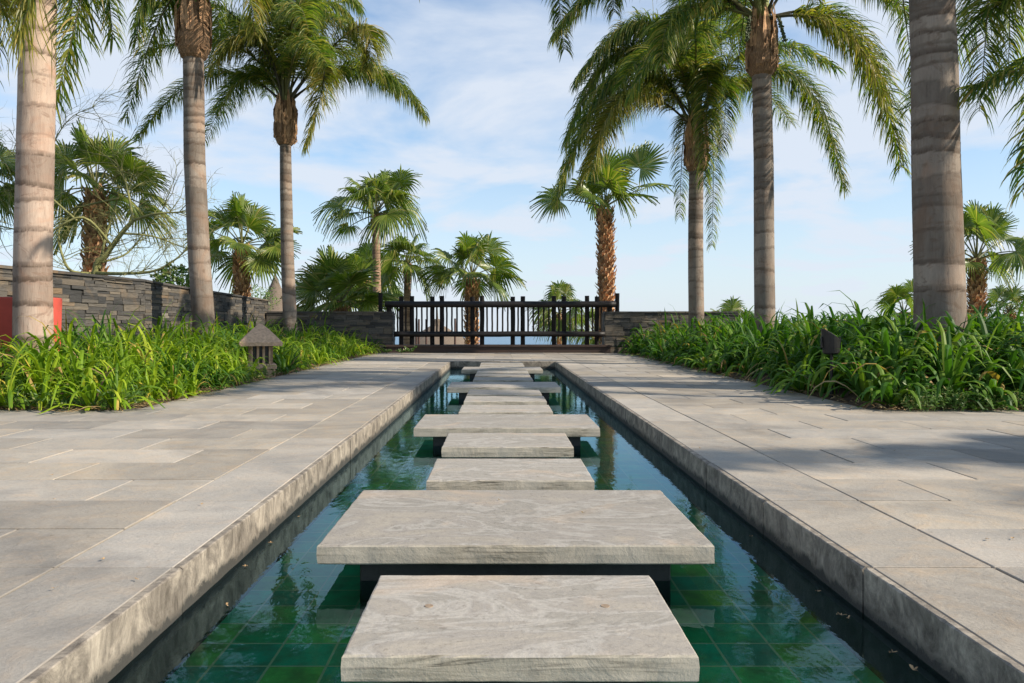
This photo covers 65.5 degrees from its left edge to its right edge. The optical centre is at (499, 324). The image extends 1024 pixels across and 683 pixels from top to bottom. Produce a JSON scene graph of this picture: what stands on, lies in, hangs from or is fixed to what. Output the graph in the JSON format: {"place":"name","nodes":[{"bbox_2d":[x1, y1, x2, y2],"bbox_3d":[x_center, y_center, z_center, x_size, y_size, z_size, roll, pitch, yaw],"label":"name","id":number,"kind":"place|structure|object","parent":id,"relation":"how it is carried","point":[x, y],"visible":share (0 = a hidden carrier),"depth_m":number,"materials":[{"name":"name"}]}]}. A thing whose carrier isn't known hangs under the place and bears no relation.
{"place":"outdoors","nodes":[
{"label":"outdoors","id":0,"kind":"place"},
{"bbox_2d":[0,353,374,409],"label":"soil bed","id":1,"kind":"object","parent":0,"point":[142,406],"depth_m":6.81,"materials":[{"name":"brown soil"}]},
{"bbox_2d":[0,297,61,358],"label":"planter","id":2,"kind":"object","parent":1,"relation":"on","point":[5,316],"visible":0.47,"depth_m":8.77,"materials":[{"name":"red paint"}]},
{"bbox_2d":[0,0,131,360],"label":"feather palm","id":3,"kind":"object","parent":1,"relation":"on","point":[40,97],"visible":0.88,"depth_m":8.37,"materials":[{"name":"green plant"}]},
{"bbox_2d":[0,0,60,89],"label":"flower strings","id":4,"kind":"object","parent":3,"relation":"hanging from","point":[35,20],"visible":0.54,"depth_m":8.06},
{"bbox_2d":[0,299,385,413],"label":"strap leaf plants","id":5,"kind":"object","parent":1,"relation":"on","point":[176,363],"visible":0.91,"depth_m":7.46,"materials":[{"name":"green plant"}]},
{"bbox_2d":[82,0,419,336],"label":"feather palm","id":6,"kind":"object","parent":1,"relation":"on","point":[193,25],"visible":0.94,"depth_m":12.37,"materials":[{"name":"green plant"}]},
{"bbox_2d":[239,324,282,377],"bbox_3d":[-2.955,0.334,9.850,0.500,0.672,0.500,0,0,-19],"label":"stone lantern","id":7,"kind":"object","parent":1,"relation":"on","point":[260,340],"visible":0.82,"depth_m":9.71,"materials":[{"name":"grey stone"}]},
{"bbox_2d":[131,0,429,338],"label":"feather palm","id":8,"kind":"object","parent":1,"relation":"on","point":[295,38],"visible":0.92,"depth_m":16.31,"materials":[{"name":"green plant"}]},
{"bbox_2d":[395,337,600,343],"bbox_3d":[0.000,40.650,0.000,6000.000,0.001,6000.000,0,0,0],"label":"sea","id":9,"kind":"structure","parent":0,"point":[501,340],"depth_m":1988.02,"materials":[{"name":"blue liquid"}]},
{"bbox_2d":[0,355,995,598],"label":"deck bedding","id":10,"kind":"object","parent":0,"point":[171,504],"visible":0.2,"depth_m":2.38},
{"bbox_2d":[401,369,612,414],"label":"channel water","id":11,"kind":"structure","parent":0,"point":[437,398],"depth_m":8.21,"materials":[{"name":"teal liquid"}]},
{"bbox_2d":[0,353,1023,682],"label":"paved deck","id":12,"kind":"structure","parent":0,"point":[924,507],"depth_m":3.49,"materials":[{"name":"stone"}]},
{"bbox_2d":[385,344,611,352],"bbox_3d":[-0.022,0.561,18.325,5.135,0.178,0.590,0,0,0],"label":"timber step","id":13,"kind":"object","parent":12,"relation":"on","point":[510,348],"visible":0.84,"depth_m":18.06,"materials":[{"name":"brown wood"}]},
{"bbox_2d":[378,293,619,344],"bbox_3d":[-0.007,-0.123,18.310,5.592,1.193,0.383,0,0,0],"label":"railing","id":14,"kind":"object","parent":13,"relation":"on","point":[472,304],"visible":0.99,"depth_m":18.20,"materials":[{"name":"black wood"}]},
{"bbox_2d":[0,363,1023,411],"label":"weeds","id":15,"kind":"object","parent":12,"relation":"on","point":[926,401],"visible":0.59,"depth_m":6.02,"materials":[{"name":"green plant"}]},
{"bbox_2d":[0,352,1023,410],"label":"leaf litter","id":16,"kind":"object","parent":12,"relation":"on","point":[880,406],"visible":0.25,"depth_m":6.66,"materials":[{"name":"plant"}]},
{"bbox_2d":[0,0,1023,330],"label":"sky","id":17,"kind":"structure","parent":0,"point":[497,100],"materials":[{"name":"blue"}]},
{"bbox_2d":[165,415,883,682],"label":"channel floor","id":18,"kind":"structure","parent":0,"point":[738,613],"depth_m":2.45,"materials":[{"name":"green tile"}]},
{"bbox_2d":[461,367,542,377],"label":"stepping slab","id":19,"kind":"structure","parent":18,"relation":"on","point":[472,371],"depth_m":11.51,"materials":[{"name":"stone"}]},
{"bbox_2d":[481,362,522,363],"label":"stepping slab","id":20,"kind":"structure","parent":18,"relation":"on","point":[501,363],"depth_m":13.26,"materials":[{"name":"stone"}]},
{"bbox_2d":[475,373,529,376],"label":"stepping slab","id":21,"kind":"structure","parent":18,"relation":"on","point":[502,375],"depth_m":10.13,"materials":[{"name":"stone"}]},
{"bbox_2d":[480,364,524,366],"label":"stepping slab","id":22,"kind":"structure","parent":18,"relation":"on","point":[501,365],"depth_m":12.63,"materials":[{"name":"stone"}]},
{"bbox_2d":[477,371,527,372],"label":"stepping slab","id":23,"kind":"structure","parent":18,"relation":"on","point":[502,371],"depth_m":10.88,"materials":[{"name":"stone"}]},
{"bbox_2d":[473,377,532,381],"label":"stepping slab","id":24,"kind":"structure","parent":18,"relation":"on","point":[502,379],"depth_m":9.40,"materials":[{"name":"stone"}]},
{"bbox_2d":[447,382,560,398],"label":"stepping slab","id":25,"kind":"structure","parent":18,"relation":"on","point":[462,389],"depth_m":8.30,"materials":[{"name":"stone"}]},
{"bbox_2d":[467,390,541,395],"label":"stepping slab","id":26,"kind":"structure","parent":18,"relation":"on","point":[504,393],"depth_m":7.54,"materials":[{"name":"stone"}]},
{"bbox_2d":[464,396,546,404],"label":"stepping slab","id":27,"kind":"structure","parent":18,"relation":"on","point":[504,400],"depth_m":6.81,"materials":[{"name":"stone"}]},
{"bbox_2d":[459,405,552,413],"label":"stepping slab","id":28,"kind":"structure","parent":18,"relation":"on","point":[505,409],"depth_m":6.09,"materials":[{"name":"stone"}]},
{"bbox_2d":[414,414,599,463],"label":"stepping slab","id":29,"kind":"structure","parent":18,"relation":"on","point":[574,428],"depth_m":5.13,"materials":[{"name":"stone"}]},
{"bbox_2d":[441,433,573,458],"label":"stepping slab","id":30,"kind":"structure","parent":18,"relation":"on","point":[507,445],"depth_m":4.29,"materials":[{"name":"stone"}]},
{"bbox_2d":[426,459,593,489],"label":"stepping slab","id":31,"kind":"structure","parent":18,"relation":"on","point":[509,474],"depth_m":3.44,"materials":[{"name":"stone"}]},
{"bbox_2d":[316,490,714,617],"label":"stepping slab","id":32,"kind":"structure","parent":18,"relation":"on","point":[654,535],"depth_m":2.46,"materials":[{"name":"stone"}]},
{"bbox_2d":[341,575,699,682],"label":"stepping slab","id":33,"kind":"structure","parent":18,"relation":"on","point":[521,629],"depth_m":1.69,"materials":[{"name":"stone"}]},
{"bbox_2d":[20,361,1023,682],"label":"channel walls","id":34,"kind":"structure","parent":18,"relation":"on","point":[160,629],"depth_m":2.34,"materials":[{"name":"grey stone"}]},
{"bbox_2d":[630,349,1023,409],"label":"soil bed","id":35,"kind":"object","parent":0,"point":[848,396],"depth_m":6.89,"materials":[{"name":"brown soil"}]},
{"bbox_2d":[655,311,690,337],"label":"flower stalks","id":36,"kind":"object","parent":35,"relation":"on","point":[660,314],"visible":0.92,"depth_m":15.53,"materials":[{"name":"green plant"}]},
{"bbox_2d":[546,0,852,330],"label":"feather palm","id":37,"kind":"object","parent":35,"relation":"on","point":[697,69],"visible":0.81,"depth_m":16.31,"materials":[{"name":"green plant"}]},
{"bbox_2d":[541,0,910,332],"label":"feather palm","id":38,"kind":"object","parent":35,"relation":"on","point":[760,39],"visible":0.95,"depth_m":12.36,"materials":[{"name":"green plant"}]},
{"bbox_2d":[615,290,1023,410],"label":"strap leaf plants","id":39,"kind":"object","parent":35,"relation":"on","point":[887,352],"visible":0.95,"depth_m":7.32,"materials":[{"name":"green plant"}]},
{"bbox_2d":[820,329,840,397],"bbox_3d":[2.893,0.344,6.949,0.159,0.612,0.151,0,0,-45],"label":"garden spotlight","id":40,"kind":"object","parent":35,"relation":"on","point":[830,343],"visible":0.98,"depth_m":6.91,"materials":[{"name":"black metal"}]},
{"bbox_2d":[877,0,1023,375],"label":"feather palm","id":41,"kind":"object","parent":35,"relation":"on","point":[939,270],"visible":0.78,"depth_m":7.45,"materials":[{"name":"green plant"}]},
{"bbox_2d":[893,0,1023,211],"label":"feather palm","id":42,"kind":"object","parent":35,"relation":"on","point":[1009,71],"visible":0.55,"depth_m":7.35,"materials":[{"name":"green plant"}]},
{"bbox_3d":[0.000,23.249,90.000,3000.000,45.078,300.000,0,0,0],"label":"ground","id":43,"kind":"structure","parent":0,"visible":0},
{"bbox_2d":[0,130,15,236],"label":"fan palm","id":44,"kind":"object","parent":43,"relation":"on","point":[5,165],"visible":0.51,"depth_m":15.17,"materials":[{"name":"green plant"}]},
{"bbox_2d":[53,118,177,271],"bbox_3d":[-7.713,-1.434,15.528,2.663,4.990,2.533,0,0,-35],"label":"fan palm","id":45,"kind":"object","parent":43,"relation":"on","point":[62,172],"visible":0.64,"depth_m":15.36,"materials":[{"name":"green plant"}]},
{"bbox_2d":[0,70,257,281],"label":"bare tree","id":46,"kind":"object","parent":43,"relation":"on","point":[100,260],"visible":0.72,"depth_m":14.28,"materials":[{"name":"brown plant"}]},
{"bbox_2d":[0,265,268,342],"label":"stone wall","id":47,"kind":"structure","parent":43,"relation":"on","point":[84,296],"depth_m":11.96,"materials":[{"name":"stone"}]},
{"bbox_2d":[150,260,189,286],"bbox_3d":[-6.091,-0.215,14.984,0.916,1.961,0.905,0,0,0],"label":"shrub","id":48,"kind":"object","parent":43,"relation":"on","point":[181,280],"visible":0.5,"depth_m":14.81,"materials":[{"name":"green plant"}]},
{"bbox_2d":[182,191,302,296],"bbox_3d":[-6.529,-1.036,20.481,2.981,4.746,2.548,0,0,0],"label":"fan palm","id":49,"kind":"object","parent":43,"relation":"on","point":[244,213],"visible":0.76,"depth_m":20.32,"materials":[{"name":"green plant"}]},
{"bbox_2d":[232,284,280,310],"bbox_3d":[-8.689,0.714,27.894,1.884,4.342,1.956,0,0,0],"label":"shrub","id":50,"kind":"object","parent":43,"relation":"on","point":[266,292],"visible":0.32,"depth_m":28.02,"materials":[{"name":"green plant"}]},
{"bbox_2d":[264,269,282,310],"bbox_3d":[-10.129,1.023,36.007,2.894,7.254,2.908,0,0,0],"label":"thatched hut","id":51,"kind":"object","parent":43,"relation":"on","point":[277,289],"visible":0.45,"depth_m":35.60,"materials":[{"name":"beige"}]},
{"bbox_2d":[266,311,394,352],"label":"stone wall","id":52,"kind":"structure","parent":43,"relation":"on","point":[377,325],"depth_m":18.25,"materials":[{"name":"stone"}]},
{"bbox_2d":[280,244,398,322],"bbox_3d":[-3.918,-0.454,19.651,2.731,3.156,2.898,0,0,-30],"label":"fan palm","id":53,"kind":"object","parent":43,"relation":"on","point":[333,272],"visible":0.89,"depth_m":19.21,"materials":[{"name":"green plant"}]},
{"bbox_2d":[325,239,403,317],"bbox_3d":[-4.577,0.005,27.068,3.199,5.766,3.270,0,0,0],"label":"fan palm","id":54,"kind":"object","parent":43,"relation":"on","point":[361,255],"visible":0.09,"depth_m":26.68,"materials":[{"name":"green plant"}]},
{"bbox_2d":[311,165,428,309],"bbox_3d":[-3.556,-1.298,23.015,3.366,6.392,2.732,0,0,-30],"label":"fan palm","id":55,"kind":"object","parent":43,"relation":"on","point":[382,186],"visible":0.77,"depth_m":22.89,"materials":[{"name":"green plant"}]},
{"bbox_2d":[371,232,450,343],"bbox_3d":[-2.844,-0.239,25.133,2.612,5.234,2.593,0,0,0],"label":"fan palm","id":56,"kind":"object","parent":43,"relation":"on","point":[409,270],"visible":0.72,"depth_m":24.75,"materials":[{"name":"green plant"}]},
{"bbox_2d":[418,319,419,343],"bbox_3d":[-3.329,2.219,33.000,0.083,4.862,0.083,0,0,22],"label":"wooden post","id":57,"kind":"object","parent":43,"relation":"on","point":[418,330],"visible":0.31,"depth_m":32.97,"materials":[{"name":"grey wood"}]},
{"bbox_2d":[414,319,465,343],"bbox_3d":[-2.807,1.934,35.983,3.588,5.431,3.623,0,0,0],"label":"thatched hut","id":58,"kind":"object","parent":43,"relation":"on","point":[450,340],"visible":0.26,"depth_m":34.90,"materials":[{"name":"beige"}]},
{"bbox_2d":[454,318,455,343],"bbox_3d":[-1.830,2.206,33.000,0.083,4.889,0.083,0,0,22],"label":"wooden post","id":59,"kind":"object","parent":43,"relation":"on","point":[454,330],"visible":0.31,"depth_m":32.97,"materials":[{"name":"grey wood"}]},
{"bbox_2d":[417,231,526,343],"bbox_3d":[-0.828,-0.347,23.882,3.370,5.059,2.911,0,0,0],"label":"fan palm","id":60,"kind":"object","parent":43,"relation":"on","point":[472,249],"visible":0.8,"depth_m":23.87,"materials":[{"name":"green plant"}]},
{"bbox_2d":[525,280,590,343],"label":"fan palm","id":61,"kind":"object","parent":43,"relation":"on","point":[558,290],"visible":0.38,"depth_m":25.92,"materials":[{"name":"green plant"}]},
{"bbox_2d":[570,307,599,343],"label":"fan palm","id":62,"kind":"object","parent":43,"relation":"on","point":[592,340],"visible":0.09,"depth_m":29.64,"materials":[{"name":"green plant"}]},
{"bbox_2d":[529,140,673,343],"bbox_3d":[2.855,-1.740,20.929,3.322,6.408,3.019,0,0,-36],"label":"fan palm","id":63,"kind":"object","parent":43,"relation":"on","point":[612,177],"visible":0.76,"depth_m":20.80,"materials":[{"name":"green plant"}]},
{"bbox_2d":[602,311,738,352],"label":"stone wall","id":64,"kind":"structure","parent":43,"relation":"on","point":[617,326],"depth_m":18.25,"materials":[{"name":"stone"}]},
{"bbox_2d":[710,295,753,321],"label":"fan palm","id":65,"kind":"object","parent":43,"relation":"on","point":[732,307],"visible":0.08,"depth_m":25.90,"materials":[{"name":"green plant"}]},
{"bbox_2d":[875,278,912,321],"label":"fan palm","id":66,"kind":"object","parent":43,"relation":"on","point":[898,292],"visible":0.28,"depth_m":21.83,"materials":[{"name":"green plant"}]},
{"bbox_2d":[909,200,1023,321],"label":"fan palm","id":67,"kind":"object","parent":43,"relation":"on","point":[989,225],"visible":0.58,"depth_m":17.26,"materials":[{"name":"green plant"}]},
{"bbox_2d":[984,283,1023,321],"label":"fan palm","id":68,"kind":"object","parent":43,"relation":"on","point":[1005,295],"visible":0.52,"depth_m":19.91,"materials":[{"name":"green plant"}]}
]}

